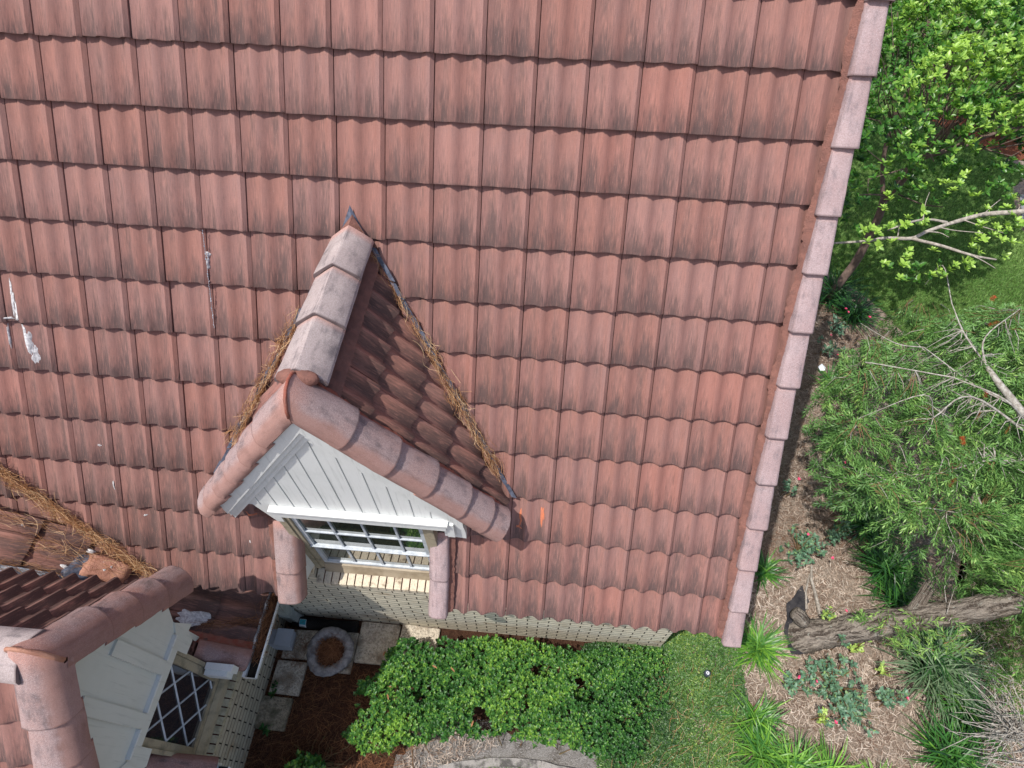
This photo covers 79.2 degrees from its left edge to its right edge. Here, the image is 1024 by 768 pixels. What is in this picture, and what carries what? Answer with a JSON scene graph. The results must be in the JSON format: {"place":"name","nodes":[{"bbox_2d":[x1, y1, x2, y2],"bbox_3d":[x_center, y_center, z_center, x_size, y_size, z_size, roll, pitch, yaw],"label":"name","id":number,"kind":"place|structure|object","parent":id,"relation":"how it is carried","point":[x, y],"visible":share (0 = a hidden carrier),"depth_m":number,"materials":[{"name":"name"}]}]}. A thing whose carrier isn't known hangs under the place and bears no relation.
{"place":"outdoors","nodes":[
{"label":"outdoors","id":0,"kind":"place"},
{"bbox_2d":[322,159,1023,767],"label":"ground","id":1,"kind":"structure","parent":0,"point":[850,605],"depth_m":6.69,"materials":[{"name":"soil"}]},
{"bbox_2d":[244,615,611,767],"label":"soil bed","id":2,"kind":"object","parent":1,"relation":"on","point":[459,635],"visible":0.15,"depth_m":6.01,"materials":[{"name":"brown soil"}]},
{"bbox_2d":[258,722,272,735],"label":"shrub","id":3,"kind":"object","parent":2,"relation":"on","point":[265,730],"visible":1,"depth_m":5.88,"materials":[{"name":"green plant"}]},
{"bbox_2d":[268,677,277,698],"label":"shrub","id":4,"kind":"object","parent":2,"relation":"on","point":[274,691],"visible":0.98,"depth_m":6.05,"materials":[{"name":"green plant"}]},
{"bbox_2d":[254,695,292,731],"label":"paving slab","id":5,"kind":"structure","parent":2,"relation":"on","point":[275,711],"depth_m":5.97,"materials":[{"name":"grey concrete"}]},
{"bbox_2d":[269,660,307,696],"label":"paving slab","id":6,"kind":"structure","parent":2,"relation":"on","point":[287,678],"depth_m":6.14,"materials":[{"name":"grey concrete"}]},
{"bbox_2d":[281,629,316,659],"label":"paving slab","id":7,"kind":"structure","parent":2,"relation":"on","point":[308,634],"depth_m":6.31,"materials":[{"name":"grey concrete"}]},
{"bbox_2d":[267,732,354,767],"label":"shrub","id":8,"kind":"object","parent":2,"relation":"on","point":[310,760],"visible":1,"depth_m":5.56,"materials":[{"name":"green plant"}]},
{"bbox_2d":[291,616,358,632],"bbox_3d":[-1.942,2.484,6.408,0.690,0.149,0.124,4,55,3],"label":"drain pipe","id":9,"kind":"object","parent":2,"relation":"on","point":[320,624],"visible":0.8,"depth_m":6.38,"materials":[{"name":"black plastic"}]},
{"bbox_2d":[243,621,419,767],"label":"pine needles","id":10,"kind":"object","parent":2,"relation":"on","point":[342,746],"visible":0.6,"depth_m":5.92,"materials":[{"name":"plant"}]},
{"bbox_2d":[339,632,359,674],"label":"paving slab","id":11,"kind":"structure","parent":2,"relation":"on","point":[355,638],"depth_m":6.29,"materials":[{"name":"grey concrete"}]},
{"bbox_2d":[306,626,353,676],"bbox_3d":[-1.778,2.679,6.141,0.467,0.278,0.465,4,55,3],"label":"stone planter","id":12,"kind":"object","parent":11,"relation":"on","point":[343,662],"visible":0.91,"depth_m":6.04,"materials":[{"name":"stone"}]},
{"bbox_2d":[311,631,345,668],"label":"pine needles","id":13,"kind":"object","parent":12,"relation":"in","point":[327,652],"visible":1,"depth_m":6.03,"materials":[{"name":"brown plant"}]},
{"bbox_2d":[354,621,400,664],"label":"paving slab","id":14,"kind":"structure","parent":2,"relation":"on","point":[376,641],"depth_m":6.34,"materials":[{"name":"grey concrete"}]},
{"bbox_2d":[400,624,439,664],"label":"paving slab","id":15,"kind":"structure","parent":2,"relation":"on","point":[424,634],"depth_m":6.38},
{"bbox_2d":[340,634,677,767],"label":"hedge","id":16,"kind":"object","parent":2,"relation":"on","point":[477,683],"visible":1,"depth_m":5.72,"materials":[{"name":"green plant"}]},
{"bbox_2d":[383,651,472,726],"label":"dead leaves","id":17,"kind":"object","parent":16,"relation":"on","point":[452,669],"visible":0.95,"depth_m":5.68,"materials":[{"name":"brown plant"}]},
{"bbox_2d":[0,0,894,767],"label":"house","id":18,"kind":"structure","parent":1,"relation":"on","point":[598,236],"depth_m":3.96,"materials":[{"name":"tile"}]},
{"bbox_2d":[0,507,63,542],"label":"pine needles","id":19,"kind":"object","parent":18,"relation":"on","point":[29,523],"visible":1,"depth_m":4.70,"materials":[{"name":"brown plant"}]},
{"bbox_2d":[0,560,67,577],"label":"pine needles","id":20,"kind":"object","parent":18,"relation":"on","point":[14,565],"visible":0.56,"depth_m":4.56,"materials":[{"name":"brown plant"}]},
{"bbox_2d":[15,527,127,576],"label":"pine needles","id":21,"kind":"object","parent":18,"relation":"on","point":[56,549],"visible":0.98,"depth_m":4.74,"materials":[{"name":"brown plant"}]},
{"bbox_2d":[0,460,157,577],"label":"pine needles","id":22,"kind":"object","parent":18,"relation":"on","point":[67,516],"visible":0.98,"depth_m":4.81,"materials":[{"name":"brown plant"}]},
{"bbox_2d":[142,651,239,755],"bbox_3d":[-2.478,2.471,4.746,0.135,1.208,0.666,4,55,3],"label":"window","id":23,"kind":"structure","parent":18,"relation":"in","point":[192,707],"depth_m":4.78,"materials":[{"name":"black glass"}]},
{"bbox_2d":[191,614,266,637],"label":"pine needles","id":24,"kind":"object","parent":18,"relation":"on","point":[217,620],"visible":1,"depth_m":5.13,"materials":[{"name":"brown plant"}]},
{"bbox_2d":[221,304,298,446],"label":"pine needles","id":25,"kind":"object","parent":18,"relation":"on","point":[282,348],"visible":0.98,"depth_m":4.28,"materials":[{"name":"brown plant"}]},
{"bbox_2d":[244,592,281,666],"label":"pine needles","id":26,"kind":"object","parent":18,"relation":"on","point":[266,625],"visible":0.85,"depth_m":5.29,"materials":[{"name":"brown plant"}]},
{"bbox_2d":[268,628,296,650],"bbox_3d":[-2.278,2.590,6.233,0.224,0.358,0.161,4,55,3],"label":"utility box","id":27,"kind":"object","parent":18,"relation":"attached to","point":[282,639],"visible":0.97,"depth_m":6.11,"materials":[{"name":"grey plastic"}]},
{"bbox_2d":[279,517,437,593],"bbox_3d":[-1.077,1.267,4.772,1.218,1.510,0.200,4,55,3],"label":"window","id":28,"kind":"structure","parent":18,"relation":"in","point":[351,555],"depth_m":5.04,"materials":[{"name":"white glass"}]},
{"bbox_2d":[358,226,418,333],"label":"pine needles","id":29,"kind":"object","parent":18,"relation":"on","point":[381,271],"visible":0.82,"depth_m":4.02,"materials":[{"name":"brown plant"}]},
{"bbox_2d":[404,317,503,481],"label":"pine needles","id":30,"kind":"object","parent":18,"relation":"on","point":[482,445],"visible":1,"depth_m":4.24,"materials":[{"name":"brown plant"}]},
{"bbox_2d":[393,732,625,767],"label":"sand strip","id":31,"kind":"object","parent":1,"relation":"on","point":[571,758],"visible":0.43,"depth_m":5.80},
{"bbox_2d":[434,758,570,767],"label":"garden edging","id":32,"kind":"object","parent":31,"relation":"on","point":[506,762],"visible":1,"depth_m":5.73,"materials":[{"name":"stone"}]},
{"bbox_2d":[398,719,668,767],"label":"straw mulch","id":33,"kind":"object","parent":31,"relation":"on","point":[446,753],"visible":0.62,"depth_m":5.81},
{"bbox_2d":[580,630,751,767],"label":"ground cover","id":34,"kind":"object","parent":1,"relation":"on","point":[688,641],"visible":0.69,"depth_m":5.98,"materials":[{"name":"green plant"}]},
{"bbox_2d":[615,665,748,767],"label":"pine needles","id":35,"kind":"object","parent":1,"relation":"on","point":[693,722],"visible":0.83,"depth_m":5.85,"materials":[{"name":"plant"}]},
{"bbox_2d":[702,670,710,677],"bbox_3d":[1.933,2.885,6.154,0.059,0.114,0.060,4,55,3],"label":"ground light","id":36,"kind":"object","parent":1,"relation":"on","point":[706,673],"visible":0.98,"depth_m":6.11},
{"bbox_2d":[719,687,797,764],"bbox_3d":[2.377,3.162,5.899,0.718,0.223,0.651,-29,60,-18],"label":"strap leaf clump","id":37,"kind":"object","parent":1,"relation":"on","point":[763,713],"visible":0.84,"depth_m":5.88,"materials":[{"name":"green plant"}]},
{"bbox_2d":[730,609,800,690],"bbox_3d":[2.508,2.672,6.226,0.740,0.248,0.831,4,55,3],"label":"strap leaf clump","id":38,"kind":"object","parent":1,"relation":"on","point":[759,648],"visible":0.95,"depth_m":6.22,"materials":[{"name":"green plant"}]},
{"bbox_2d":[726,711,805,767],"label":"strap leaf clump","id":39,"kind":"object","parent":1,"relation":"on","point":[753,749],"visible":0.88,"depth_m":5.73,"materials":[{"name":"green plant"}]},
{"bbox_2d":[755,548,796,595],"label":"strap leaf clump","id":40,"kind":"object","parent":1,"relation":"on","point":[764,568],"visible":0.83,"depth_m":6.71,"materials":[{"name":"green plant"}]},
{"bbox_2d":[779,477,802,498],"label":"rose bush","id":41,"kind":"object","parent":1,"relation":"on","point":[787,487],"visible":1,"depth_m":7.09,"materials":[{"name":"green plant"}]},
{"bbox_2d":[748,719,835,767],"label":"strap leaf clump","id":42,"kind":"object","parent":1,"relation":"on","point":[786,763],"visible":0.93,"depth_m":5.68,"materials":[{"name":"green plant"}]},
{"bbox_2d":[784,585,808,654],"bbox_3d":[2.980,2.455,6.480,0.238,0.001,0.761,15,56,10],"label":"weed fabric","id":43,"kind":"object","parent":1,"relation":"on","point":[797,599],"visible":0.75,"depth_m":6.55,"materials":[{"name":"black fabric"}]},
{"bbox_2d":[782,670,813,696],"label":"rose bush","id":44,"kind":"object","parent":1,"relation":"on","point":[794,685],"visible":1,"depth_m":5.95,"materials":[{"name":"green plant"}]},
{"bbox_2d":[779,524,833,567],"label":"rose bush","id":45,"kind":"object","parent":1,"relation":"on","point":[807,550],"visible":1,"depth_m":6.75,"materials":[{"name":"green plant"}]},
{"bbox_2d":[805,565,821,614],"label":"dead branch","id":46,"kind":"object","parent":1,"relation":"on","point":[819,611],"visible":0.99,"depth_m":6.59,"materials":[{"name":"beige wood"}]},
{"bbox_2d":[818,364,825,370],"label":"litter","id":47,"kind":"object","parent":1,"relation":"on","point":[822,367],"visible":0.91,"depth_m":8.25,"materials":[{"name":"white paper"}]},
{"bbox_2d":[811,706,837,724],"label":"rose bush","id":48,"kind":"object","parent":1,"relation":"on","point":[822,718],"visible":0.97,"depth_m":5.84,"materials":[{"name":"yellow plant"}]},
{"bbox_2d":[791,728,866,767],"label":"strap leaf clump","id":49,"kind":"object","parent":1,"relation":"on","point":[824,757],"visible":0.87,"depth_m":5.68,"materials":[{"name":"green plant"}]},
{"bbox_2d":[807,360,854,401],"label":"strap leaf clump","id":50,"kind":"object","parent":1,"relation":"on","point":[827,375],"visible":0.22,"depth_m":8.16,"materials":[{"name":"green plant"}]},
{"bbox_2d":[817,334,845,356],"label":"rose bush","id":51,"kind":"object","parent":1,"relation":"on","point":[828,348],"visible":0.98,"depth_m":8.32,"materials":[{"name":"green plant"}]},
{"bbox_2d":[810,424,852,460],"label":"strap leaf clump","id":52,"kind":"object","parent":1,"relation":"on","point":[828,445],"visible":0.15,"depth_m":7.60,"materials":[{"name":"green plant"}]},
{"bbox_2d":[825,493,842,507],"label":"rose bush","id":53,"kind":"object","parent":1,"relation":"on","point":[833,501],"visible":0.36,"depth_m":7.06,"materials":[{"name":"green plant"}]},
{"bbox_2d":[821,605,847,620],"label":"rose bush","id":54,"kind":"object","parent":1,"relation":"on","point":[827,615],"visible":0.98,"depth_m":6.21,"materials":[{"name":"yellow plant"}]},
{"bbox_2d":[825,460,852,545],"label":"rose bush","id":55,"kind":"object","parent":1,"relation":"on","point":[836,536],"visible":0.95,"depth_m":6.87,"materials":[{"name":"green plant"}]},
{"bbox_2d":[830,634,850,650],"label":"rose bush","id":56,"kind":"object","parent":1,"relation":"on","point":[841,637],"visible":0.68,"depth_m":6.04,"materials":[{"name":"green plant"}]},
{"bbox_2d":[804,652,877,726],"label":"rose bush","id":57,"kind":"object","parent":1,"relation":"on","point":[827,677],"visible":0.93,"depth_m":5.97,"materials":[{"name":"green plant"}]},
{"bbox_2d":[818,261,873,315],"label":"strap leaf clump","id":58,"kind":"object","parent":1,"relation":"on","point":[831,279],"visible":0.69,"depth_m":8.94,"materials":[{"name":"green plant"}]},
{"bbox_2d":[827,308,870,335],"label":"rose bush","id":59,"kind":"object","parent":1,"relation":"on","point":[839,326],"visible":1,"depth_m":8.55,"materials":[{"name":"green plant"}]},
{"bbox_2d":[825,686,879,737],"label":"rose bush","id":60,"kind":"object","parent":1,"relation":"on","point":[849,707],"visible":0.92,"depth_m":5.80,"materials":[{"name":"green plant"}]},
{"bbox_2d":[818,285,895,338],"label":"strap leaf clump","id":61,"kind":"object","parent":1,"relation":"on","point":[852,316],"visible":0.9,"depth_m":8.78,"materials":[{"name":"green plant"}]},
{"bbox_2d":[821,449,896,506],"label":"strap leaf clump","id":62,"kind":"object","parent":1,"relation":"on","point":[859,473],"visible":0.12,"depth_m":7.32,"materials":[{"name":"green plant"}]},
{"bbox_2d":[846,641,871,654],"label":"rose bush","id":63,"kind":"object","parent":1,"relation":"on","point":[858,647],"visible":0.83,"depth_m":6.15,"materials":[{"name":"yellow plant"}]},
{"bbox_2d":[819,484,917,565],"bbox_3d":[4.042,1.521,6.978,1.057,0.339,1.096,4,55,3],"label":"strap leaf clump","id":64,"kind":"object","parent":1,"relation":"on","point":[860,525],"visible":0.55,"depth_m":6.94,"materials":[{"name":"green plant"}]},
{"bbox_2d":[845,757,891,767],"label":"strap leaf clump","id":65,"kind":"object","parent":1,"relation":"on","point":[865,765],"visible":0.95,"depth_m":5.65,"materials":[{"name":"green plant"}]},
{"bbox_2d":[872,660,892,676],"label":"rose bush","id":66,"kind":"object","parent":1,"relation":"on","point":[881,669],"visible":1,"depth_m":6.03,"materials":[{"name":"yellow plant"}]},
{"bbox_2d":[873,686,909,709],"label":"rose bush","id":67,"kind":"object","parent":1,"relation":"on","point":[889,695],"visible":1,"depth_m":5.84,"materials":[{"name":"green plant"}]},
{"bbox_2d":[841,520,943,605],"bbox_3d":[4.095,1.946,6.682,1.037,0.338,1.032,4,55,3],"label":"strap leaf clump","id":68,"kind":"object","parent":1,"relation":"on","point":[871,557],"visible":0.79,"depth_m":6.66,"materials":[{"name":"green plant"}]},
{"bbox_2d":[856,557,940,633],"bbox_3d":[4.092,2.223,6.526,0.748,0.274,0.915,34,62,22],"label":"strap leaf clump","id":69,"kind":"object","parent":1,"relation":"on","point":[889,597],"visible":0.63,"depth_m":6.54,"materials":[{"name":"green plant"}]},
{"bbox_2d":[785,265,1023,701],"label":"bottlebrush tree","id":70,"kind":"object","parent":1,"relation":"on","point":[918,612],"visible":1,"depth_m":5.65,"materials":[{"name":"green plant"}]},
{"bbox_2d":[824,0,1023,301],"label":"broadleaf tree","id":71,"kind":"object","parent":1,"relation":"on","point":[997,52],"visible":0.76,"depth_m":6.42,"materials":[{"name":"green plant"}]},
{"bbox_2d":[834,149,1023,340],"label":"pale branched tree","id":72,"kind":"object","parent":1,"relation":"on","point":[905,225],"visible":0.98,"depth_m":6.08,"materials":[{"name":"green plant"}]},
{"bbox_2d":[872,593,993,710],"bbox_3d":[4.199,2.642,6.171,1.191,0.374,1.143,4,55,3],"label":"strap leaf clump","id":73,"kind":"object","parent":1,"relation":"on","point":[954,632],"visible":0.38,"depth_m":6.11,"materials":[{"name":"green plant"}]},
{"bbox_2d":[866,599,1015,747],"bbox_3d":[4.202,2.762,6.049,1.356,0.438,1.353,-7,55,-5],"label":"strap leaf clump","id":74,"kind":"object","parent":1,"relation":"on","point":[919,675],"visible":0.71,"depth_m":6.00,"materials":[{"name":"green plant"}]},
{"bbox_2d":[892,696,1010,767],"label":"strap leaf clump","id":75,"kind":"object","parent":1,"relation":"on","point":[948,757],"visible":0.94,"depth_m":5.71,"materials":[{"name":"green plant"}]},
{"bbox_2d":[913,657,1023,766],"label":"strap leaf clump","id":76,"kind":"object","parent":1,"relation":"on","point":[962,724],"visible":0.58,"depth_m":5.87,"materials":[{"name":"green plant"}]},
{"bbox_2d":[940,660,1023,767],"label":"bare shrub","id":77,"kind":"object","parent":1,"relation":"on","point":[1011,733],"visible":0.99,"depth_m":5.39,"materials":[{"name":"grey plant"}]},
{"bbox_2d":[829,111,1023,717],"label":"lawn","id":78,"kind":"structure","parent":0,"point":[961,573],"depth_m":9.36,"materials":[{"name":"green plant"}]},
{"bbox_2d":[957,526,1023,720],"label":"grass","id":79,"kind":"structure","parent":78,"relation":"on","point":[1008,633],"depth_m":6.40,"materials":[{"name":"green plant"}]},
{"bbox_2d":[854,0,1023,158],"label":"lawn beyond","id":80,"kind":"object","parent":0,"point":[902,114],"visible":0.09,"depth_m":12.01,"materials":[{"name":"green plant"}]},
{"bbox_2d":[878,41,969,109],"bbox_3d":[8.008,-6.096,12.005,1.629,0.845,1.708,4,55,3],"label":"shrub","id":81,"kind":"object","parent":80,"relation":"on","point":[918,92],"visible":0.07,"depth_m":11.80,"materials":[{"name":"green plant"}]},
{"bbox_2d":[932,114,1023,159],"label":"mulch strip","id":82,"kind":"object","parent":80,"relation":"on","point":[1011,150],"visible":0.22,"depth_m":11.30,"materials":[{"name":"red plant"}]},
{"bbox_2d":[967,80,1023,140],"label":"shrub","id":83,"kind":"object","parent":80,"relation":"on","point":[1012,136],"visible":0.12,"depth_m":11.17,"materials":[{"name":"green plant"}]},
{"bbox_2d":[1020,194,1023,226],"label":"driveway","id":84,"kind":"structure","parent":0,"point":[1022,198],"depth_m":10.29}
]}

